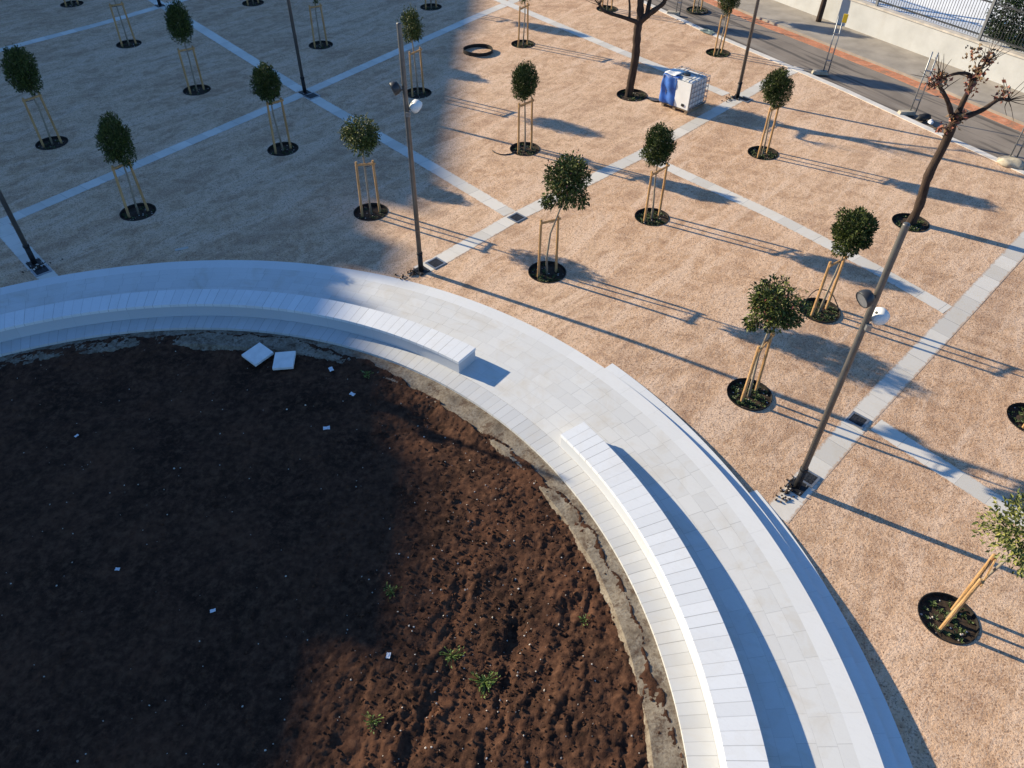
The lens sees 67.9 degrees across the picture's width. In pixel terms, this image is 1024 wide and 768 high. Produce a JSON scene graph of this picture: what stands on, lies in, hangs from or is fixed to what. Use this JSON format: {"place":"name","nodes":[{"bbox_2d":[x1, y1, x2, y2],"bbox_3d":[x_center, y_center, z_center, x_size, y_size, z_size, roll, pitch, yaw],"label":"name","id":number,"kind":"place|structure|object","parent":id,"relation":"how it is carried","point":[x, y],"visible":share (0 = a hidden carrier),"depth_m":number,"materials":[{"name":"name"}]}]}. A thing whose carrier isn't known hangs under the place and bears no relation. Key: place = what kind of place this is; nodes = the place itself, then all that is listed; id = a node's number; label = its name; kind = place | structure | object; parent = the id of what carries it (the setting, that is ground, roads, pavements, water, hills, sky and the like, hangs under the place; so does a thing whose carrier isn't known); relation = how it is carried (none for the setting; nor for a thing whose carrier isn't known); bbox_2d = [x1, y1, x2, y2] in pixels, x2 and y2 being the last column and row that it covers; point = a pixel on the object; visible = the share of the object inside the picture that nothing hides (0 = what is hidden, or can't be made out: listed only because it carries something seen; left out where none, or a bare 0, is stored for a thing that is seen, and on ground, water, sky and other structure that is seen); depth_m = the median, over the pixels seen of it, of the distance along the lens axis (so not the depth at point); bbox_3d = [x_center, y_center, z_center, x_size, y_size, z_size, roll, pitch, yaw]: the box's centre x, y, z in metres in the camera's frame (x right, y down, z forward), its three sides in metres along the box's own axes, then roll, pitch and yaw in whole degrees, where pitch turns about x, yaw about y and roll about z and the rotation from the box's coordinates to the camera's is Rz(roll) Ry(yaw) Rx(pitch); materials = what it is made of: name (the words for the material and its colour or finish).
{"place":"outdoors","nodes":[
{"label":"outdoors","id":0,"kind":"place"},
{"bbox_2d":[0,331,683,767],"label":"soil","id":1,"kind":"structure","parent":0,"point":[150,417],"depth_m":13.20,"materials":[{"name":"soil"}]},
{"bbox_2d":[272,351,295,369],"bbox_3d":[-5.135,-0.530,17.139,0.460,0.070,0.500,-4,49,-1],"label":"stone offcut","id":2,"kind":"object","parent":1,"relation":"on","point":[284,360],"visible":1,"depth_m":17.09,"materials":[{"name":"stone"}]},
{"bbox_2d":[10,351,639,764],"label":"pebbles","id":3,"kind":"object","parent":1,"relation":"on","point":[378,603],"visible":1,"depth_m":12.72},
{"bbox_2d":[439,645,463,667],"bbox_3d":[-0.967,4.332,12.207,0.352,0.084,0.426,27,49,25],"label":"weed","id":4,"kind":"object","parent":1,"relation":"on","point":[452,656],"visible":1,"depth_m":12.19,"materials":[{"name":"green plant"}]},
{"bbox_2d":[469,671,500,697],"bbox_3d":[-0.425,4.687,11.874,0.504,0.086,0.454,1,43,0],"label":"weed","id":5,"kind":"object","parent":1,"relation":"on","point":[486,682],"visible":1,"depth_m":11.91,"materials":[{"name":"green plant"}]},
{"bbox_2d":[0,330,686,767],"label":"concrete footing","id":6,"kind":"object","parent":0,"point":[662,750],"visible":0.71,"depth_m":14.52,"materials":[{"name":"concrete"}]},
{"bbox_2d":[242,342,273,366],"bbox_3d":[-5.783,-0.674,17.284,0.480,0.070,0.520,32,55,23],"label":"stone offcut","id":7,"kind":"object","parent":6,"relation":"on","point":[257,354],"visible":1,"depth_m":17.24,"materials":[{"name":"stone"}]},
{"bbox_2d":[0,316,719,767],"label":"ledge","id":8,"kind":"object","parent":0,"point":[668,638],"visible":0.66,"depth_m":15.07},
{"bbox_2d":[0,267,859,767],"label":"walkway","id":9,"kind":"structure","parent":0,"point":[550,393],"depth_m":15.07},
{"bbox_2d":[0,289,475,372],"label":"curved bench","id":10,"kind":"object","parent":9,"relation":"on","point":[450,352],"visible":1,"depth_m":17.86,"materials":[{"name":"concrete"}]},
{"bbox_2d":[560,422,769,767],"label":"curved bench","id":11,"kind":"object","parent":9,"relation":"on","point":[739,741],"visible":1,"depth_m":12.41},
{"bbox_2d":[0,0,1023,767],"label":"plaza","id":12,"kind":"structure","parent":0,"point":[880,528],"depth_m":21.36,"materials":[{"name":"gravel"}]},
{"bbox_2d":[0,223,58,279],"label":"white band","id":13,"kind":"object","parent":12,"relation":"on","point":[9,237],"visible":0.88,"depth_m":20.29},
{"bbox_2d":[0,190,43,268],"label":"lamp post","id":14,"kind":"object","parent":13,"relation":"on","point":[32,262],"visible":1,"depth_m":19.16,"materials":[{"name":"black metal"}]},
{"bbox_2d":[30,264,51,276],"bbox_3d":[-12.090,-2.910,19.526,0.405,0.030,0.410,-33,53,-30],"label":"iron cover","id":15,"kind":"object","parent":13,"relation":"on","point":[37,272],"visible":1,"depth_m":19.51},
{"bbox_2d":[35,136,67,149],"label":"tree pit","id":16,"kind":"object","parent":12,"relation":"on","point":[49,146],"visible":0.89,"depth_m":24.83,"materials":[{"name":"soil"}]},
{"bbox_2d":[0,44,53,144],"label":"young tree","id":17,"kind":"object","parent":16,"relation":"on","point":[21,73],"visible":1,"depth_m":23.05,"materials":[{"name":"green plant"}]},
{"bbox_2d":[22,93,62,147],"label":"tree stakes","id":18,"kind":"object","parent":16,"relation":"on","point":[24,101],"visible":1,"depth_m":24.07,"materials":[{"name":"brown wood"}]},
{"bbox_2d":[0,0,186,51],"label":"white band","id":19,"kind":"object","parent":12,"relation":"on","point":[32,41],"visible":0.85,"depth_m":32.42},
{"bbox_2d":[116,39,141,47],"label":"tree pit","id":20,"kind":"object","parent":12,"relation":"on","point":[131,42],"visible":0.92,"depth_m":31.29,"materials":[{"name":"soil"}]},
{"bbox_2d":[109,1,136,46],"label":"tree stakes","id":21,"kind":"object","parent":20,"relation":"on","point":[115,5],"visible":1,"depth_m":30.53,"materials":[{"name":"brown wood"}]},
{"bbox_2d":[119,203,155,220],"bbox_3d":[-10.660,-4.860,21.701,0.988,0.158,0.988,10,44,10],"label":"tree pit","id":22,"kind":"object","parent":12,"relation":"on","point":[142,215],"visible":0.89,"depth_m":21.76,"materials":[{"name":"soil"}]},
{"bbox_2d":[94,111,139,214],"bbox_3d":[-10.580,-5.927,20.693,1.003,3.078,0.969,1,43,0],"label":"young tree","id":23,"kind":"object","parent":22,"relation":"on","point":[111,131],"visible":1,"depth_m":20.07,"materials":[{"name":"green plant"}]},
{"bbox_2d":[111,162,148,217],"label":"tree stakes","id":24,"kind":"object","parent":22,"relation":"on","point":[113,168],"visible":0.9,"depth_m":21.10,"materials":[{"name":"brown wood"}]},
{"bbox_2d":[183,84,210,95],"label":"tree pit","id":25,"kind":"object","parent":12,"relation":"on","point":[201,91],"visible":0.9,"depth_m":27.99,"materials":[{"name":"soil"}]},
{"bbox_2d":[163,0,197,91],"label":"young tree","id":26,"kind":"object","parent":25,"relation":"on","point":[175,13],"visible":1,"depth_m":26.02,"materials":[{"name":"green plant"}]},
{"bbox_2d":[177,45,204,93],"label":"tree stakes","id":27,"kind":"object","parent":25,"relation":"on","point":[183,68],"visible":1,"depth_m":27.23,"materials":[{"name":"brown wood"}]},
{"bbox_2d":[148,0,302,91],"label":"white band","id":28,"kind":"object","parent":12,"relation":"on","point":[248,58],"visible":0.69,"depth_m":30.79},
{"bbox_2d":[0,0,520,225],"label":"white band","id":29,"kind":"object","parent":12,"relation":"on","point":[57,198],"visible":0.94,"depth_m":25.57,"materials":[{"name":"stone"}]},
{"bbox_2d":[287,0,311,94],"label":"lamp post","id":30,"kind":"object","parent":29,"relation":"on","point":[304,91],"visible":1,"depth_m":26.72,"materials":[{"name":"black metal"}]},
{"bbox_2d":[267,142,298,155],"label":"tree pit","id":31,"kind":"object","parent":12,"relation":"on","point":[286,151],"visible":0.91,"depth_m":24.64,"materials":[{"name":"soil"}]},
{"bbox_2d":[249,61,283,150],"bbox_3d":[-7.432,-8.537,23.572,1.072,2.964,1.036,0,44,0],"label":"young tree","id":32,"kind":"object","parent":31,"relation":"on","point":[267,83],"visible":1,"depth_m":22.86,"materials":[{"name":"green plant"}]},
{"bbox_2d":[266,97,291,153],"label":"tree stakes","id":33,"kind":"object","parent":31,"relation":"on","point":[281,100],"visible":0.98,"depth_m":23.89,"materials":[{"name":"brown wood"}]},
{"bbox_2d":[309,40,332,48],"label":"tree pit","id":34,"kind":"object","parent":12,"relation":"on","point":[323,43],"visible":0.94,"depth_m":31.41,"materials":[{"name":"soil"}]},
{"bbox_2d":[308,3,327,48],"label":"tree stakes","id":35,"kind":"object","parent":34,"relation":"on","point":[317,6],"visible":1,"depth_m":30.61,"materials":[{"name":"brown wood"}]},
{"bbox_2d":[353,203,387,220],"bbox_3d":[-4.039,-4.880,21.796,0.988,0.158,0.988,12,45,12],"label":"tree pit","id":36,"kind":"object","parent":12,"relation":"on","point":[376,214],"visible":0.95,"depth_m":21.86,"materials":[{"name":"soil"}]},
{"bbox_2d":[337,112,380,214],"bbox_3d":[-4.062,-5.955,20.810,1.135,3.056,1.188,0,43,0],"label":"young tree","id":37,"kind":"object","parent":36,"relation":"on","point":[369,132],"visible":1,"depth_m":20.07,"materials":[{"name":"green plant"}]},
{"bbox_2d":[355,160,380,216],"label":"tree stakes","id":38,"kind":"object","parent":36,"relation":"on","point":[375,182],"visible":1,"depth_m":21.12,"materials":[{"name":"brown wood"}]},
{"bbox_2d":[304,97,514,215],"bbox_3d":[-3.707,-7.694,24.679,0.497,0.001,10.918,-32,52,-29],"label":"white band","id":39,"kind":"object","parent":12,"relation":"on","point":[496,205],"visible":0.83,"depth_m":23.65,"materials":[{"name":"concrete"}]},
{"bbox_2d":[389,22,429,275],"bbox_3d":[-2.315,-5.141,17.563,0.673,6.100,0.416,-21,48,-21],"label":"lamp post","id":40,"kind":"object","parent":12,"relation":"on","point":[415,106],"visible":1,"depth_m":16.97,"materials":[{"name":"black metal"}]},
{"bbox_2d":[407,87,431,98],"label":"tree pit","id":41,"kind":"object","parent":12,"relation":"on","point":[427,92],"visible":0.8,"depth_m":27.95,"materials":[{"name":"soil"}]},
{"bbox_2d":[395,4,424,94],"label":"young tree","id":42,"kind":"object","parent":41,"relation":"on","point":[411,20],"visible":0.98,"depth_m":26.14,"materials":[{"name":"green plant"}]},
{"bbox_2d":[409,47,424,96],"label":"tree stakes","id":43,"kind":"object","parent":41,"relation":"on","point":[419,51],"visible":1,"depth_m":27.20,"materials":[{"name":"brown wood"}]},
{"bbox_2d":[0,260,883,767],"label":"walkway border","id":44,"kind":"object","parent":12,"relation":"on","point":[846,696],"visible":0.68,"depth_m":15.29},
{"bbox_2d":[463,44,492,56],"bbox_3d":[-1.379,-13.516,30.752,1.200,0.152,1.060,1,43,0],"label":"steel ring","id":45,"kind":"object","parent":12,"relation":"on","point":[465,52],"visible":1,"depth_m":30.65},
{"bbox_2d":[511,39,534,47],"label":"tree pit","id":46,"kind":"object","parent":12,"relation":"on","point":[526,45],"visible":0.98,"depth_m":31.65,"materials":[{"name":"soil"}]},
{"bbox_2d":[518,3,529,46],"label":"tree stakes","id":47,"kind":"object","parent":46,"relation":"on","point":[523,7],"visible":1,"depth_m":30.91,"materials":[{"name":"brown wood"}]},
{"bbox_2d":[510,142,539,155],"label":"tree pit","id":48,"kind":"object","parent":12,"relation":"on","point":[528,151],"visible":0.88,"depth_m":24.76,"materials":[{"name":"soil"}]},
{"bbox_2d":[517,97,533,153],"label":"tree stakes","id":49,"kind":"object","parent":48,"relation":"on","point":[518,137],"visible":0.98,"depth_m":24.06,"materials":[{"name":"brown wood"}]},
{"bbox_2d":[511,59,540,150],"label":"young tree","id":50,"kind":"object","parent":48,"relation":"on","point":[524,81],"visible":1,"depth_m":23.00,"materials":[{"name":"green plant"}]},
{"bbox_2d":[528,261,565,282],"bbox_3d":[0.910,-2.862,19.705,0.988,0.175,0.988,-9,44,-10],"label":"tree pit","id":51,"kind":"object","parent":12,"relation":"on","point":[552,276],"visible":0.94,"depth_m":19.76,"materials":[{"name":"soil"}]},
{"bbox_2d":[537,215,560,277],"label":"tree stakes","id":52,"kind":"object","parent":51,"relation":"on","point":[539,245],"visible":1,"depth_m":19.05,"materials":[{"name":"brown wood"}]},
{"bbox_2d":[538,150,591,274],"bbox_3d":[1.278,-4.140,18.638,1.240,3.489,1.305,15,45,15],"label":"young tree","id":53,"kind":"object","parent":51,"relation":"on","point":[571,174],"visible":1,"depth_m":17.88,"materials":[{"name":"green plant"}]},
{"bbox_2d":[414,66,803,270],"bbox_3d":[4.428,-7.681,24.756,0.674,0.001,19.560,34,53,30],"label":"white band","id":54,"kind":"object","parent":12,"relation":"on","point":[473,240],"visible":0.7,"depth_m":23.36,"materials":[{"name":"stone"}]},
{"bbox_2d":[425,257,446,269],"bbox_3d":[-1.997,-3.162,19.904,0.405,0.030,0.410,34,53,30],"label":"iron cover","id":55,"kind":"object","parent":54,"relation":"on","point":[435,263],"visible":1,"depth_m":19.88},
{"bbox_2d":[733,0,759,100],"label":"lamp post","id":56,"kind":"object","parent":54,"relation":"on","point":[737,96],"visible":1,"depth_m":26.60,"materials":[{"name":"black metal"}]},
{"bbox_2d":[494,0,728,95],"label":"white band","id":57,"kind":"object","parent":12,"relation":"on","point":[716,90],"visible":0.77,"depth_m":31.76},
{"bbox_2d":[616,89,646,100],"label":"tree pit","id":58,"kind":"object","parent":12,"relation":"on","point":[639,95],"visible":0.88,"depth_m":27.92,"materials":[{"name":"soil"}]},
{"bbox_2d":[587,0,666,97],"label":"bare tree","id":59,"kind":"object","parent":58,"relation":"in","point":[640,20],"visible":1,"depth_m":26.13,"materials":[{"name":"brown plant"}]},
{"bbox_2d":[635,208,668,225],"bbox_3d":[3.990,-4.722,21.714,0.988,0.164,0.988,2,43,2],"label":"tree pit","id":60,"kind":"object","parent":12,"relation":"on","point":[662,219],"visible":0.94,"depth_m":21.75,"materials":[{"name":"soil"}]},
{"bbox_2d":[643,163,669,221],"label":"tree stakes","id":61,"kind":"object","parent":60,"relation":"on","point":[652,174],"visible":0.92,"depth_m":21.07,"materials":[{"name":"brown wood"}]},
{"bbox_2d":[638,121,676,219],"bbox_3d":[3.873,-5.763,20.756,1.030,2.974,0.956,0,44,0],"label":"young tree","id":62,"kind":"object","parent":60,"relation":"on","point":[661,145],"visible":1,"depth_m":20.02,"materials":[{"name":"green plant"}]},
{"bbox_2d":[661,66,710,114],"bbox_3d":[6.078,-10.357,26.769,1.224,1.154,1.129,35,53,31],"label":"caged tank","id":63,"kind":"object","parent":12,"relation":"on","point":[690,92],"visible":0.88,"depth_m":26.39,"materials":[{"name":"white plastic"}]},
{"bbox_2d":[659,73,680,105],"bbox_3d":[5.529,-10.336,26.640,0.620,0.975,0.280,35,53,31],"label":"blue sheet","id":64,"kind":"object","parent":63,"relation":"hanging from","point":[668,84],"visible":1,"depth_m":26.58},
{"bbox_2d":[706,48,729,57],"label":"tree pit","id":65,"kind":"object","parent":12,"relation":"on","point":[724,53],"visible":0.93,"depth_m":31.05,"materials":[{"name":"soil"}]},
{"bbox_2d":[713,10,730,55],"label":"tree stakes","id":66,"kind":"object","parent":65,"relation":"on","point":[725,15],"visible":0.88,"depth_m":30.36,"materials":[{"name":"brown wood"}]},
{"bbox_2d":[717,0,740,54],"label":"young tree","id":67,"kind":"object","parent":65,"relation":"on","point":[726,6],"visible":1,"depth_m":29.49,"materials":[{"name":"green plant"}]},
{"bbox_2d":[727,378,772,410],"bbox_3d":[5.197,0.264,16.686,0.988,0.162,0.988,8,44,7],"label":"tree pit","id":68,"kind":"object","parent":12,"relation":"on","point":[760,398],"visible":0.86,"depth_m":16.68,"materials":[{"name":"soil"}]},
{"bbox_2d":[740,332,775,401],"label":"tree stakes","id":69,"kind":"object","parent":68,"relation":"on","point":[767,343],"visible":0.88,"depth_m":16.05,"materials":[{"name":"brown wood"}]},
{"bbox_2d":[742,273,811,396],"bbox_3d":[5.241,-0.893,15.637,1.295,3.267,1.220,0,43,0],"label":"young tree","id":70,"kind":"object","parent":68,"relation":"on","point":[773,309],"visible":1,"depth_m":14.90,"materials":[{"name":"green plant"}]},
{"bbox_2d":[605,363,897,767],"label":"step","id":71,"kind":"object","parent":12,"relation":"on","point":[873,720],"visible":0.5,"depth_m":13.26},
{"bbox_2d":[747,146,778,159],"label":"tree pit","id":72,"kind":"object","parent":12,"relation":"on","point":[772,154],"visible":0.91,"depth_m":24.67,"materials":[{"name":"soil"}]},
{"bbox_2d":[757,105,780,158],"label":"tree stakes","id":73,"kind":"object","parent":72,"relation":"on","point":[771,134],"visible":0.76,"depth_m":24.06,"materials":[{"name":"brown wood"}]},
{"bbox_2d":[759,66,795,154],"bbox_3d":[8.051,-8.447,23.643,1.025,2.968,0.884,0,45,0],"label":"young tree","id":74,"kind":"object","parent":72,"relation":"on","point":[779,82],"visible":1,"depth_m":22.93,"materials":[{"name":"green plant"}]},
{"bbox_2d":[643,159,951,312],"bbox_3d":[7.623,-4.576,21.596,0.633,0.122,10.054,-30,51,-28],"label":"white band","id":75,"kind":"object","parent":12,"relation":"on","point":[929,299],"visible":0.87,"depth_m":21.13,"materials":[{"name":"concrete"}]},
{"bbox_2d":[799,298,840,322],"bbox_3d":[7.558,-1.777,18.713,0.988,0.169,0.992,-16,46,-17],"label":"tree pit","id":76,"kind":"object","parent":12,"relation":"on","point":[831,313],"visible":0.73,"depth_m":18.70,"materials":[{"name":"soil"}]},
{"bbox_2d":[810,255,848,316],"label":"tree stakes","id":77,"kind":"object","parent":76,"relation":"in","point":[830,264],"visible":0.87,"depth_m":18.11,"materials":[{"name":"brown wood"}]},
{"bbox_2d":[818,205,879,312],"bbox_3d":[7.674,-2.829,17.710,1.113,3.060,1.118,1,45,0],"label":"young tree","id":78,"kind":"object","parent":76,"relation":"on","point":[851,230],"visible":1,"depth_m":16.92,"materials":[{"name":"green plant"}]},
{"bbox_2d":[749,490,912,767],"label":"step","id":79,"kind":"object","parent":12,"relation":"on","point":[898,748],"visible":0.51,"depth_m":12.60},
{"bbox_2d":[644,1,1023,174],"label":"kerb","id":80,"kind":"structure","parent":12,"relation":"on","point":[930,129],"depth_m":28.09,"materials":[{"name":"concrete"}]},
{"bbox_2d":[897,110,915,115],"bbox_3d":[13.920,-9.569,26.799,0.610,0.130,0.226,-2,43,-3],"label":"concrete foot","id":81,"kind":"object","parent":80,"relation":"on","point":[907,112],"visible":1,"depth_m":26.72},
{"bbox_2d":[910,52,937,111],"bbox_3d":[14.129,-10.300,26.097,0.240,2.120,0.060,22,48,21],"label":"fence post","id":82,"kind":"object","parent":81,"relation":"on","point":[925,71],"visible":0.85,"depth_m":26.07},
{"bbox_2d":[997,157,1023,169],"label":"sack","id":83,"kind":"object","parent":80,"relation":"on","point":[1016,163],"visible":1,"depth_m":23.89,"materials":[{"name":"fabric"}]},
{"bbox_2d":[769,230,1023,522],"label":"white band","id":84,"kind":"object","parent":12,"relation":"on","point":[844,436],"visible":0.99,"depth_m":17.21,"materials":[{"name":"concrete"}]},
{"bbox_2d":[796,470,820,487],"bbox_3d":[5.891,1.866,15.111,0.365,0.030,0.370,34,53,30],"label":"iron cover","id":85,"kind":"object","parent":84,"relation":"on","point":[811,479],"visible":0.7,"depth_m":15.07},
{"bbox_2d":[785,222,909,496],"bbox_3d":[5.633,-0.137,12.912,0.673,5.950,0.416,-21,48,-21],"label":"lamp post","id":86,"kind":"object","parent":84,"relation":"on","point":[868,299],"visible":1,"depth_m":12.13,"materials":[{"name":"black metal"}]},
{"bbox_2d":[845,411,869,429],"bbox_3d":[7.372,0.774,16.212,0.385,0.030,0.390,34,53,30],"label":"iron cover","id":87,"kind":"object","parent":84,"relation":"on","point":[858,420],"visible":1,"depth_m":16.20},
{"bbox_2d":[892,213,929,231],"bbox_3d":[11.308,-4.540,21.607,1.008,0.166,1.008,13,45,13],"label":"tree pit","id":88,"kind":"object","parent":12,"relation":"on","point":[920,225],"visible":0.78,"depth_m":21.65,"materials":[{"name":"soil"}]},
{"bbox_2d":[906,36,1023,226],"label":"bare tree","id":89,"kind":"object","parent":88,"relation":"in","point":[958,115],"visible":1,"depth_m":19.17,"materials":[{"name":"brown plant"}]},
{"bbox_2d":[870,419,1023,527],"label":"white band","id":90,"kind":"object","parent":12,"relation":"on","point":[960,479],"visible":0.84,"depth_m":15.40,"materials":[{"name":"stone"}]},
{"bbox_2d":[917,592,979,644],"bbox_3d":[7.488,4.053,13.090,0.988,0.170,0.988,-30,51,-28],"label":"tree pit","id":91,"kind":"object","parent":12,"relation":"on","point":[962,627],"visible":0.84,"depth_m":13.10,"materials":[{"name":"soil"}]},
{"bbox_2d":[938,553,996,631],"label":"tree stakes","id":92,"kind":"object","parent":91,"relation":"on","point":[970,589],"visible":0.91,"depth_m":12.36,"materials":[{"name":"brown wood"}]},
{"bbox_2d":[945,488,1023,617],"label":"young tree","id":93,"kind":"object","parent":91,"relation":"on","point":[1009,532],"visible":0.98,"depth_m":11.36,"materials":[{"name":"green plant"}]},
{"bbox_2d":[1007,403,1023,431],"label":"tree pit","id":94,"kind":"object","parent":12,"relation":"on","point":[1015,413],"visible":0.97,"depth_m":16.57,"materials":[{"name":"soil"}]},
{"bbox_2d":[644,0,1023,161],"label":"road","id":95,"kind":"structure","parent":0,"point":[988,136],"depth_m":29.25,"materials":[{"name":"asphalt"}]},
{"bbox_2d":[811,69,827,74],"bbox_3d":[11.922,-12.065,29.416,0.610,0.130,0.226,6,44,6],"label":"concrete foot","id":96,"kind":"object","parent":95,"relation":"on","point":[818,72],"visible":1,"depth_m":29.35},
{"bbox_2d":[823,14,848,72],"bbox_3d":[12.168,-12.783,28.635,0.340,2.210,0.060,22,48,21],"label":"fence post","id":97,"kind":"object","parent":96,"relation":"on","point":[845,18],"visible":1,"depth_m":28.46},
{"bbox_2d":[703,0,1023,132],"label":"red trench","id":98,"kind":"object","parent":95,"relation":"on","point":[968,106],"visible":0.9,"depth_m":30.05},
{"bbox_2d":[737,0,1023,119],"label":"pavement","id":99,"kind":"structure","parent":0,"point":[894,56],"depth_m":31.20,"materials":[{"name":"concrete"}]},
{"bbox_2d":[816,0,826,21],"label":"roadside tree","id":100,"kind":"object","parent":99,"relation":"on","point":[821,10],"visible":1,"depth_m":33.30,"materials":[{"name":"brown plant"}]},
{"bbox_2d":[715,0,1023,125],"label":"kerb","id":101,"kind":"structure","parent":99,"relation":"on","point":[949,92],"depth_m":30.23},
{"bbox_2d":[774,0,1023,92],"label":"boundary wall","id":102,"kind":"structure","parent":99,"relation":"on","point":[911,33],"depth_m":30.63,"materials":[{"name":"concrete"}]},
{"bbox_2d":[871,0,1023,51],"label":"railing","id":103,"kind":"object","parent":102,"relation":"on","point":[988,16],"visible":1,"depth_m":28.71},
{"bbox_2d":[865,0,1023,53],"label":"court","id":104,"kind":"object","parent":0,"point":[952,14],"depth_m":31.51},
{"bbox_2d":[983,0,1023,50],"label":"hedge","id":105,"kind":"object","parent":104,"relation":"on","point":[1018,3],"visible":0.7,"depth_m":28.58,"materials":[{"name":"green plant"}]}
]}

